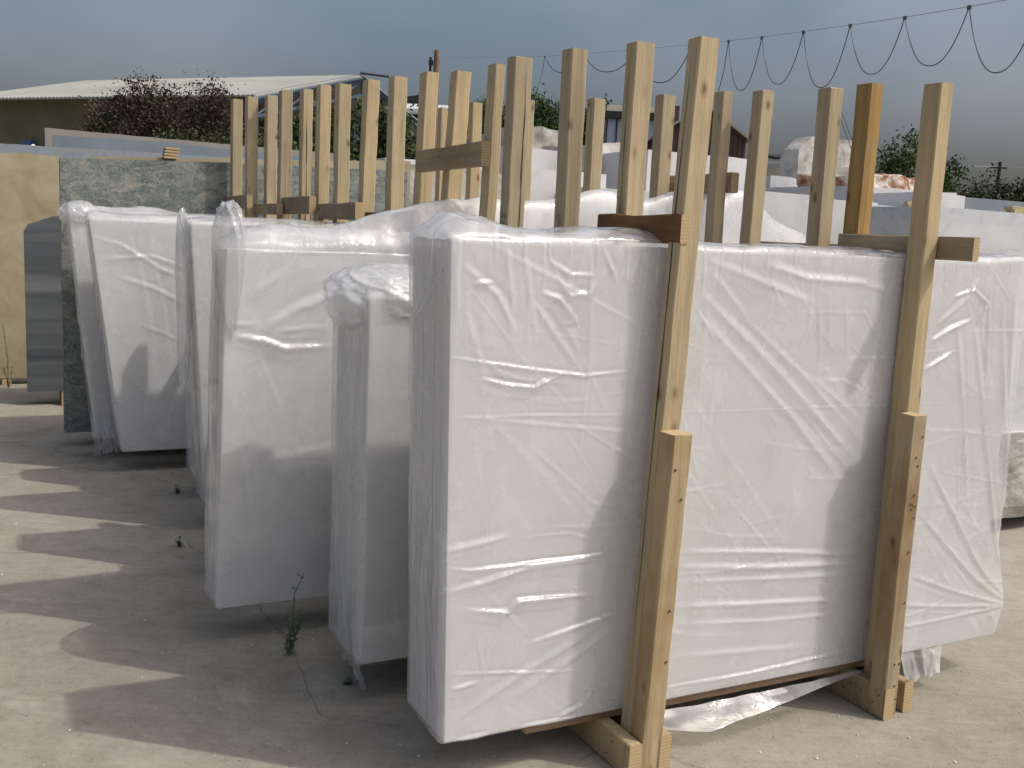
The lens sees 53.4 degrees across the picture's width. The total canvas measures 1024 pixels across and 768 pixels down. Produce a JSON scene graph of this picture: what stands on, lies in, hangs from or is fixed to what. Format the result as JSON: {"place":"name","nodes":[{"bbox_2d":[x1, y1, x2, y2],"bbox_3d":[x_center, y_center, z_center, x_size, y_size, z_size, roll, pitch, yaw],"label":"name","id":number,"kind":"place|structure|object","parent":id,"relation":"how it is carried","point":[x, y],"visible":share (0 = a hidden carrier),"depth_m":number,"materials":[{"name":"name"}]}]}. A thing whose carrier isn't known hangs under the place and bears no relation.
{"place":"outdoors","nodes":[
{"label":"outdoors","id":0,"kind":"place"},
{"bbox_2d":[0,143,260,159],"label":"stone slab","id":1,"kind":"structure","parent":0,"point":[56,151],"depth_m":10.39,"materials":[{"name":"grey stone"}]},
{"bbox_2d":[53,135,312,160],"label":"stone slab","id":2,"kind":"structure","parent":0,"point":[110,144],"depth_m":11.56,"materials":[{"name":"grey stone"}]},
{"bbox_2d":[44,128,332,160],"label":"stone slab","id":3,"kind":"structure","parent":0,"point":[49,133],"depth_m":12.43,"materials":[{"name":"grey stone"}]},
{"bbox_2d":[0,70,417,159],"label":"warehouse","id":4,"kind":"structure","parent":0,"point":[28,115],"depth_m":36.03,"materials":[{"name":"beige metal"}]},
{"bbox_2d":[407,95,483,159],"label":"shed","id":5,"kind":"structure","parent":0,"point":[411,99],"depth_m":50.66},
{"bbox_2d":[409,164,501,236],"bbox_3d":[-0.678,-0.862,9.433,1.351,2.212,0.950,-2,9,-27],"label":"marble block","id":6,"kind":"object","parent":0,"point":[462,207],"depth_m":8.91,"materials":[{"name":"white stone"}]},
{"bbox_2d":[0,378,1023,767],"bbox_3d":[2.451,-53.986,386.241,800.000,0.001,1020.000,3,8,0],"label":"ground","id":7,"kind":"structure","parent":0,"point":[52,690],"depth_m":3.70,"materials":[{"name":"concrete"}]},
{"bbox_2d":[1,322,13,387],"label":"weed","id":8,"kind":"object","parent":7,"relation":"on","point":[8,384],"visible":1,"depth_m":9.43,"materials":[{"name":"plant"}]},
{"bbox_2d":[0,153,59,384],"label":"stone slab","id":9,"kind":"structure","parent":7,"relation":"on","point":[29,188],"depth_m":9.54,"materials":[{"name":"beige stone"}]},
{"bbox_2d":[24,216,62,405],"bbox_3d":[-3.502,-0.651,8.939,1.390,1.621,0.354,-2,9,-27],"label":"stone slab","id":10,"kind":"object","parent":7,"relation":"on","point":[42,271],"depth_m":8.57,"materials":[{"name":"grey stone"}]},
{"bbox_2d":[76,65,263,146],"bbox_3d":[-8.002,-4.716,23.644,4.954,5.073,2.457,3,8,0],"label":"bush","id":11,"kind":"object","parent":7,"relation":"on","point":[150,119],"visible":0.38,"depth_m":23.13,"materials":[{"name":"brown plant"}]},
{"bbox_2d":[173,483,181,493],"bbox_3d":[-1.994,0.622,6.071,0.050,0.064,0.049,9,10,37],"label":"weed","id":12,"kind":"object","parent":7,"relation":"on","point":[177,490],"visible":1,"depth_m":6.07,"materials":[{"name":"green plant"}]},
{"bbox_2d":[175,536,183,546],"bbox_3d":[-1.658,0.781,5.074,0.044,0.064,0.048,-3,10,-35],"label":"weed","id":13,"kind":"object","parent":7,"relation":"on","point":[178,543],"visible":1,"depth_m":5.07,"materials":[{"name":"green plant"}]},
{"bbox_2d":[119,122,262,146],"bbox_3d":[-6.788,-3.928,22.986,3.764,3.816,1.939,3,8,0],"label":"bush","id":14,"kind":"object","parent":7,"relation":"on","point":[192,138],"visible":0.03,"depth_m":22.59,"materials":[{"name":"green plant"}]},
{"bbox_2d":[59,157,407,445],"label":"stone slab","id":15,"kind":"structure","parent":7,"relation":"on","point":[199,188],"depth_m":7.15,"materials":[{"name":"grey stone"}]},
{"bbox_2d":[224,96,257,225],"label":"timber frame","id":16,"kind":"object","parent":7,"relation":"on","point":[248,200],"visible":0.3,"depth_m":7.00,"materials":[{"name":"brown wood"}]},
{"bbox_2d":[92,156,410,211],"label":"stone slab","id":17,"kind":"structure","parent":7,"relation":"on","point":[380,164],"depth_m":7.78,"materials":[{"name":"beige grey-green granite"}]},
{"bbox_2d":[162,147,179,158],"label":"wood slips","id":18,"kind":"object","parent":17,"relation":"on","point":[170,152],"visible":1,"depth_m":7.33,"materials":[{"name":"brown wood"}]},
{"bbox_2d":[254,90,292,227],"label":"timber frame","id":19,"kind":"object","parent":7,"relation":"on","point":[277,187],"visible":0.41,"depth_m":6.60,"materials":[{"name":"brown wood"}]},
{"bbox_2d":[57,200,432,452],"bbox_3d":[-1.806,-0.403,7.307,2.639,1.679,0.367,-2,9,-27],"label":"slab bundle","id":20,"kind":"object","parent":19,"relation":"on","point":[101,407],"visible":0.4,"depth_m":6.75,"materials":[{"name":"white plastic"}]},
{"bbox_2d":[84,210,432,451],"bbox_3d":[-1.553,-0.345,6.960,2.502,1.561,0.274,-2,9,-27],"label":"slab bundle","id":21,"kind":"object","parent":19,"relation":"on","point":[143,329],"visible":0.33,"depth_m":6.45,"materials":[{"name":"white plastic"}]},
{"bbox_2d":[283,571,306,655],"bbox_3d":[-0.815,0.858,3.825,0.088,0.342,0.080,-1,9,-23],"label":"weed","id":22,"kind":"object","parent":7,"relation":"on","point":[290,646],"visible":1,"depth_m":3.84,"materials":[{"name":"plant"}]},
{"bbox_2d":[281,84,330,229],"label":"timber frame","id":23,"kind":"object","parent":7,"relation":"on","point":[303,205],"visible":0.43,"depth_m":6.00,"materials":[{"name":"brown wood"}]},
{"bbox_2d":[185,220,498,476],"bbox_3d":[-0.901,-0.223,6.440,2.214,1.528,0.291,-2,9,-27],"label":"slab bundle","id":24,"kind":"object","parent":23,"relation":"on","point":[191,462],"visible":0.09,"depth_m":6.02,"materials":[{"name":"white plastic"}]},
{"bbox_2d":[179,503,457,757],"bbox_3d":[-1.101,0.929,4.402,0.303,0.001,3.918,-3,10,-32],"label":"ground crack","id":25,"kind":"object","parent":7,"relation":"on","point":[297,659],"visible":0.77,"depth_m":3.72,"materials":[{"name":"grey concrete"}]},
{"bbox_2d":[242,93,417,160],"bbox_3d":[-4.911,-5.075,26.563,5.300,5.226,2.558,3,8,0],"label":"tree","id":26,"kind":"object","parent":7,"relation":"on","point":[382,136],"visible":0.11,"depth_m":26.09,"materials":[{"name":"green plant"}]},
{"bbox_2d":[342,675,351,684],"bbox_3d":[-0.585,1.057,3.626,0.044,0.028,0.041,3,8,0],"label":"weed","id":27,"kind":"object","parent":7,"relation":"on","point":[348,680],"visible":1,"depth_m":3.62,"materials":[{"name":"green plant"}]},
{"bbox_2d":[318,79,379,239],"bbox_3d":[-0.958,-0.467,5.730,0.179,2.401,0.759,-2,9,-27],"label":"timber frame","id":28,"kind":"object","parent":7,"relation":"on","point":[340,208],"visible":0.27,"depth_m":5.45,"materials":[{"name":"brown wood"}]},
{"bbox_2d":[175,208,579,504],"bbox_3d":[-0.681,-0.152,5.820,2.379,1.583,0.283,-2,9,-27],"label":"slab bundle","id":29,"kind":"object","parent":28,"relation":"on","point":[198,260],"visible":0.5,"depth_m":5.25,"materials":[{"name":"white plastic"}]},
{"bbox_2d":[364,71,438,254],"bbox_3d":[-0.597,-0.325,5.036,0.173,2.352,0.770,-2,9,-27],"label":"timber frame","id":30,"kind":"object","parent":7,"relation":"on","point":[396,218],"visible":0.34,"depth_m":4.96,"materials":[{"name":"brown wood"}]},
{"bbox_2d":[227,225,612,253],"bbox_3d":[-0.226,-0.004,5.164,2.363,1.519,0.291,-2,9,-27],"label":"slab bundle","id":31,"kind":"object","parent":30,"relation":"on","point":[318,244],"visible":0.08,"depth_m":4.61,"materials":[{"name":"white plastic"}]},
{"bbox_2d":[376,158,481,170],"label":"marble block","id":32,"kind":"object","parent":7,"relation":"on","point":[411,160],"depth_m":9.70,"materials":[{"name":"white stone"}]},
{"bbox_2d":[428,50,439,147],"bbox_3d":[-3.023,-8.164,37.943,0.400,8.251,0.276,3,8,0],"label":"utility pole","id":33,"kind":"object","parent":7,"relation":"on","point":[436,67],"visible":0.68,"depth_m":37.37,"materials":[{"name":"brown wood"}]},
{"bbox_2d":[458,0,1004,57],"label":"carrier wire","id":34,"kind":"object","parent":33,"relation":"attached to","point":[786,33],"visible":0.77,"depth_m":13.87,"materials":[{"name":"black metal"}]},
{"bbox_2d":[534,5,1023,152],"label":"festoon cable","id":35,"kind":"object","parent":34,"relation":"hanging from","point":[850,25],"visible":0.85,"depth_m":13.37,"materials":[{"name":"black rubber"}]},
{"bbox_2d":[434,102,481,235],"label":"timber frame","id":36,"kind":"object","parent":7,"relation":"on","point":[474,135],"visible":0.22,"depth_m":5.81,"materials":[{"name":"brown wood"}]},
{"bbox_2d":[416,63,504,239],"bbox_3d":[-0.262,-0.188,4.402,0.181,2.292,0.750,-2,9,-27],"label":"timber frame","id":37,"kind":"object","parent":7,"relation":"on","point":[455,157],"visible":0.34,"depth_m":4.25,"materials":[{"name":"brown wood"}]},
{"bbox_2d":[472,93,504,133],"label":"pine tree","id":38,"kind":"object","parent":7,"relation":"on","point":[483,114],"visible":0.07,"depth_m":43.53,"materials":[{"name":"green plant"}]},
{"bbox_2d":[499,146,556,170],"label":"marble block","id":39,"kind":"object","parent":7,"relation":"on","point":[543,159],"depth_m":11.54,"materials":[{"name":"white stone"}]},
{"bbox_2d":[499,47,587,242],"bbox_3d":[0.035,-0.085,3.833,0.170,2.277,0.810,-2,9,-27],"label":"timber frame","id":40,"kind":"object","parent":7,"relation":"on","point":[570,130],"visible":0.2,"depth_m":3.49,"materials":[{"name":"brown wood"}]},
{"bbox_2d":[531,83,559,130],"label":"pine tree","id":41,"kind":"object","parent":7,"relation":"on","point":[543,111],"visible":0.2,"depth_m":43.38,"materials":[{"name":"green plant"}]},
{"bbox_2d":[499,169,605,239],"bbox_3d":[0.078,-1.108,10.967,1.063,2.284,1.614,-2,9,-27],"label":"marble block","id":42,"kind":"object","parent":7,"relation":"on","point":[543,190],"depth_m":10.06,"materials":[{"name":"white stone"}]},
{"bbox_2d":[523,98,605,243],"bbox_3d":[0.213,-0.355,5.573,0.312,2.332,0.700,-2,9,-27],"label":"timber frame","id":43,"kind":"object","parent":7,"relation":"on","point":[595,120],"visible":0.16,"depth_m":5.27,"materials":[{"name":"brown wood"}]},
{"bbox_2d":[582,93,613,144],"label":"pine tree","id":44,"kind":"object","parent":7,"relation":"on","point":[584,130],"visible":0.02,"depth_m":40.66,"materials":[{"name":"green plant"}]},
{"bbox_2d":[578,187,648,245],"bbox_3d":[1.036,-0.905,10.466,1.309,2.109,1.009,-2,9,-27],"label":"marble block","id":45,"kind":"object","parent":7,"relation":"on","point":[607,202],"depth_m":9.72,"materials":[{"name":"white stone"}]},
{"bbox_2d":[603,105,654,149],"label":"building","id":46,"kind":"structure","parent":7,"relation":"on","point":[612,123],"depth_m":38.95,"materials":[{"name":"white paint"}]},
{"bbox_2d":[568,36,718,767],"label":"timber frame","id":47,"kind":"object","parent":7,"relation":"on","point":[635,734],"visible":0.73,"depth_m":3.03,"materials":[{"name":"brown wood"}]},
{"bbox_2d":[602,149,746,190],"bbox_3d":[1.710,-1.280,11.653,1.523,2.581,1.417,-2,9,-27],"label":"marble block","id":48,"kind":"object","parent":7,"relation":"on","point":[610,166],"depth_m":11.06,"materials":[{"name":"white stone"}]},
{"bbox_2d":[542,142,619,173],"bbox_3d":[0.798,-2.511,12.065,0.563,0.635,1.566,-2,9,-27],"label":"marble block","id":49,"kind":"object","parent":48,"relation":"on","point":[611,147],"depth_m":11.36,"materials":[{"name":"white stone"}]},
{"bbox_2d":[646,91,738,249],"bbox_3d":[0.786,-0.215,4.895,0.156,2.300,0.690,-2,9,-27],"label":"timber frame","id":50,"kind":"object","parent":7,"relation":"on","point":[720,182],"visible":0.29,"depth_m":4.60,"materials":[{"name":"brown wood"}]},
{"bbox_2d":[204,188,805,609],"bbox_3d":[0.159,-0.022,4.499,2.913,1.779,0.365,-2,9,-27],"label":"slab bundle","id":51,"kind":"object","parent":50,"relation":"on","point":[272,450],"visible":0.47,"depth_m":3.92,"materials":[{"name":"white plastic"}]},
{"bbox_2d":[739,87,842,254],"bbox_3d":[1.092,-0.119,4.386,0.277,2.281,0.850,-2,9,-27],"label":"timber frame","id":52,"kind":"object","parent":7,"relation":"on","point":[825,155],"visible":0.23,"depth_m":4.00,"materials":[{"name":"brown wood"}]},
{"bbox_2d":[323,262,412,672],"bbox_3d":[0.381,0.281,4.017,2.332,1.457,0.415,-2,9,-27],"label":"slab bundle","id":53,"kind":"object","parent":52,"relation":"on","point":[371,548],"visible":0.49,"depth_m":3.45,"materials":[{"name":"white plastic"}]},
{"bbox_2d":[841,111,851,147],"bbox_3d":[4.893,-2.267,14.797,0.838,3.902,0.010,3,8,0],"label":"stay cable","id":54,"kind":"object","parent":7,"relation":"on","point":[847,128],"visible":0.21,"depth_m":14.60,"materials":[{"name":"grey metal"}]},
{"bbox_2d":[830,199,877,243],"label":"marble block","id":55,"kind":"object","parent":7,"relation":"on","point":[838,213],"depth_m":10.50,"materials":[{"name":"white stone"}]},
{"bbox_2d":[765,186,956,199],"bbox_3d":[4.547,-1.409,13.923,1.727,2.443,1.927,-2,9,-27],"label":"marble block","id":56,"kind":"object","parent":7,"relation":"on","point":[840,192],"depth_m":12.90,"materials":[{"name":"white stone"}]},
{"bbox_2d":[796,174,914,189],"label":"marble block","id":57,"kind":"object","parent":56,"relation":"on","point":[898,181],"depth_m":13.50,"materials":[{"name":"white stone"}]},
{"bbox_2d":[872,205,894,206],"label":"marble block","id":58,"kind":"object","parent":7,"relation":"on","point":[881,206],"depth_m":10.60,"materials":[{"name":"white stone"}]},
{"bbox_2d":[903,201,911,205],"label":"wood wedges","id":59,"kind":"object","parent":58,"relation":"on","point":[907,203],"visible":0.33,"depth_m":10.95,"materials":[{"name":"brown wood"}]},
{"bbox_2d":[808,82,979,720],"bbox_3d":[1.283,0.023,3.694,0.231,2.216,0.761,-2,9,-27],"label":"timber frame","id":60,"kind":"object","parent":7,"relation":"on","point":[878,685],"visible":0.73,"depth_m":3.48,"materials":[{"name":"brown wood"}]},
{"bbox_2d":[407,211,1023,742],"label":"slab bundle","id":61,"kind":"object","parent":60,"relation":"on","point":[533,375],"visible":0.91,"depth_m":3.16,"materials":[{"name":"white plastic"}]},
{"bbox_2d":[873,192,964,208],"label":"marble block","id":62,"kind":"object","parent":7,"relation":"on","point":[947,200],"depth_m":11.29,"materials":[{"name":"white stone"}]},
{"bbox_2d":[875,124,969,195],"bbox_3d":[6.106,-2.197,15.816,1.722,3.588,0.872,3,8,0],"label":"leafy tree","id":63,"kind":"object","parent":7,"relation":"on","point":[900,164],"visible":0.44,"depth_m":15.55,"materials":[{"name":"green plant"}]},
{"bbox_2d":[945,161,1023,201],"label":"hedge","id":64,"kind":"object","parent":7,"relation":"on","point":[1007,194],"visible":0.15,"depth_m":27.22,"materials":[{"name":"green plant"}]},
{"bbox_2d":[990,162,1006,194],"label":"utility pole","id":65,"kind":"object","parent":7,"relation":"on","point":[999,167],"visible":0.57,"depth_m":43.95,"materials":[{"name":"wood"}]},
{"bbox_2d":[768,162,1023,168],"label":"power line","id":66,"kind":"object","parent":65,"relation":"attached to","point":[966,166],"visible":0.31,"depth_m":43.81,"materials":[{"name":"metal"}]},
{"bbox_2d":[991,430,1023,518],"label":"marble block","id":67,"kind":"object","parent":7,"relation":"on","point":[1012,478],"depth_m":5.95,"materials":[{"name":"white stone"}]},
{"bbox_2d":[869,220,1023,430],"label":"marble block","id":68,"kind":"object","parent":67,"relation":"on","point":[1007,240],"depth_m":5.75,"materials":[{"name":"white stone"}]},
{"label":"marble block","id":69,"kind":"object","parent":7,"relation":"on","visible":0},
{"bbox_2d":[466,126,557,148],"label":"marble block","id":70,"kind":"object","parent":69,"relation":"on","point":[543,136],"depth_m":12.30,"materials":[{"name":"white stone"}]},
{"bbox_2d":[0,0,1023,200],"label":"sky","id":71,"kind":"structure","parent":0,"point":[43,42],"materials":[{"name":"grey"}]},
{"bbox_2d":[647,106,748,158],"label":"barn","id":72,"kind":"structure","parent":0,"point":[738,141],"depth_m":34.14,"materials":[{"name":"red wood"}]},
{"bbox_2d":[665,189,808,249],"bbox_3d":[2.189,-0.788,9.938,1.228,2.127,0.808,-2,9,-27],"label":"marble block","id":73,"kind":"object","parent":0,"point":[789,210],"depth_m":9.48,"materials":[{"name":"white stone"}]},
{"bbox_2d":[768,154,781,175],"bbox_3d":[7.633,-4.414,28.968,0.950,4.350,1.500,3,8,0],"label":"hut","id":74,"kind":"object","parent":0,"point":[774,171],"visible":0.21,"depth_m":28.61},
{"bbox_2d":[765,175,797,187],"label":"marble block","id":75,"kind":"object","parent":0,"point":[772,181],"depth_m":14.61,"materials":[{"name":"white stone"}]},
{"bbox_2d":[780,136,851,177],"bbox_3d":[4.716,-3.425,15.635,1.200,0.670,0.412,-2,9,-27],"label":"marble block","id":76,"kind":"object","parent":75,"relation":"on","point":[796,158],"depth_m":15.37,"materials":[{"name":"white stone"}]},
{"bbox_2d":[870,206,1023,226],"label":"marble block","id":77,"kind":"object","parent":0,"point":[968,216],"depth_m":9.47,"materials":[{"name":"white stone"}]},
{"bbox_2d":[1004,206,1023,213],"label":"wood wedges","id":78,"kind":"object","parent":77,"relation":"on","point":[1014,209],"visible":0.81,"depth_m":9.80,"materials":[{"name":"brown wood"}]},
{"bbox_2d":[964,197,1023,211],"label":"marble block","id":79,"kind":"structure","parent":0,"point":[985,204],"depth_m":20.05,"materials":[{"name":"white stone"}]}
]}

